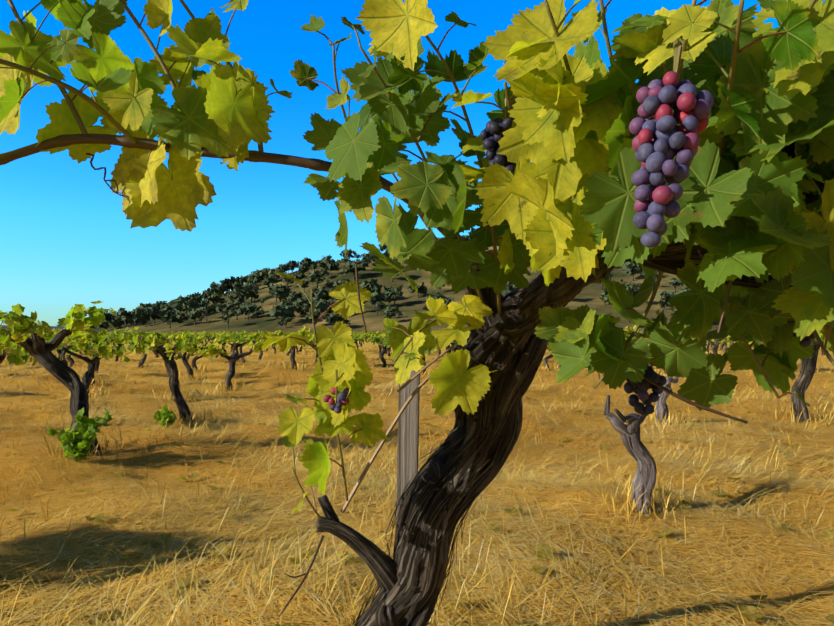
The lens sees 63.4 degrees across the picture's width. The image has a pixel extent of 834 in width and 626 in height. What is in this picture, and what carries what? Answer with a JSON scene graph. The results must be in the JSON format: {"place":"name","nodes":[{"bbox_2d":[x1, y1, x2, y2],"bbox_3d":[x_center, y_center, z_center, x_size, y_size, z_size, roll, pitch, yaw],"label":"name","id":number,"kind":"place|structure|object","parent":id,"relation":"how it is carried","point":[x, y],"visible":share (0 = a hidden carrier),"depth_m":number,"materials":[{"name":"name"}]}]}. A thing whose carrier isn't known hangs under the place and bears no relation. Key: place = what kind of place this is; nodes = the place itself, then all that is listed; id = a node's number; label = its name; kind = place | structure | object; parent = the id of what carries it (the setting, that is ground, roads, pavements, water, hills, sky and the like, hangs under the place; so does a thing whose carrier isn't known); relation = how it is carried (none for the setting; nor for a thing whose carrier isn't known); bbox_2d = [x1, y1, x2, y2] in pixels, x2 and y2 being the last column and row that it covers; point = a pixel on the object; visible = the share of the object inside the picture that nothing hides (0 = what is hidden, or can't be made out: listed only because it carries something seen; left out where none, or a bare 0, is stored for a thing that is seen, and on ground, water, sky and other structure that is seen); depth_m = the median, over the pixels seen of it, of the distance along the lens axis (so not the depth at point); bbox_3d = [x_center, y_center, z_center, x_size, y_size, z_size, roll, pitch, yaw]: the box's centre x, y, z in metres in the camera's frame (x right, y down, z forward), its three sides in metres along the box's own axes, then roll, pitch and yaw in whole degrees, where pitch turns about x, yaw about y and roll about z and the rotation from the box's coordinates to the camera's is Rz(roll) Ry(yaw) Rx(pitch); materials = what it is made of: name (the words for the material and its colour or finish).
{"place":"outdoors","nodes":[
{"label":"outdoors","id":0,"kind":"place"},
{"bbox_2d":[0,0,824,325],"label":"sky","id":1,"kind":"structure","parent":0,"point":[67,240],"materials":[{"name":"blue"}]},
{"bbox_2d":[0,246,833,625],"bbox_3d":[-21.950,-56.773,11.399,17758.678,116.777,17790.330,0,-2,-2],"label":"ground","id":2,"kind":"structure","parent":0,"point":[408,302],"depth_m":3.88,"materials":[{"name":"plant"}]},
{"bbox_2d":[47,404,177,461],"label":"weeds","id":3,"kind":"object","parent":2,"relation":"on","point":[68,440],"depth_m":4.34,"materials":[{"name":"green plant"}]},
{"bbox_2d":[85,228,691,330],"bbox_3d":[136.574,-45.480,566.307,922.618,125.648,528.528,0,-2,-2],"label":"hillside trees","id":4,"kind":"object","parent":2,"relation":"on","point":[169,313],"materials":[{"name":"green plant"}]},
{"bbox_2d":[396,370,419,524],"bbox_3d":[-0.030,0.634,1.770,0.076,1.040,0.051,0,-2,-2],"label":"vine stake","id":5,"kind":"object","parent":2,"relation":"on","point":[408,441],"visible":0.4,"depth_m":1.76,"materials":[{"name":"grey wood"}]},
{"bbox_2d":[0,300,828,455],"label":"vines","id":6,"kind":"object","parent":2,"relation":"on","point":[38,348],"depth_m":5.82,"materials":[{"name":"green plant"}]},
{"bbox_2d":[0,309,823,363],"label":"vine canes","id":7,"kind":"object","parent":6,"relation":"attached to","point":[141,338],"visible":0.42,"depth_m":5.99,"materials":[{"name":"green plant"}]},
{"bbox_2d":[0,0,833,625],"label":"vine","id":8,"kind":"object","parent":2,"relation":"on","point":[558,202],"depth_m":0.95,"materials":[{"name":"green plant"}]},
{"bbox_2d":[323,71,814,415],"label":"grapes","id":9,"kind":"object","parent":8,"relation":"hanging from","point":[662,139],"visible":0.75,"depth_m":0.58,"materials":[{"name":"purple food"}]},
{"bbox_2d":[0,0,833,616],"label":"vine shoots","id":10,"kind":"object","parent":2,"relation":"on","point":[130,140],"visible":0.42,"depth_m":1.16,"materials":[{"name":"plant"}]},
{"bbox_2d":[0,392,833,625],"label":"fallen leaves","id":11,"kind":"object","parent":2,"relation":"on","point":[686,506],"visible":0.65,"depth_m":2.58,"materials":[{"name":"brown plant"}]},
{"bbox_2d":[3,325,830,390],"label":"vines","id":12,"kind":"object","parent":2,"relation":"on","point":[210,349],"depth_m":17.28,"materials":[{"name":"green plant"}]},
{"bbox_2d":[2,329,829,357],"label":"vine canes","id":13,"kind":"object","parent":12,"relation":"attached to","point":[263,344],"visible":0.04,"depth_m":15.46,"materials":[{"name":"plant"}]},
{"bbox_2d":[603,376,678,513],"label":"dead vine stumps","id":14,"kind":"object","parent":2,"relation":"on","point":[646,471],"visible":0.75,"depth_m":3.25,"materials":[{"name":"grey wood"}]}
]}

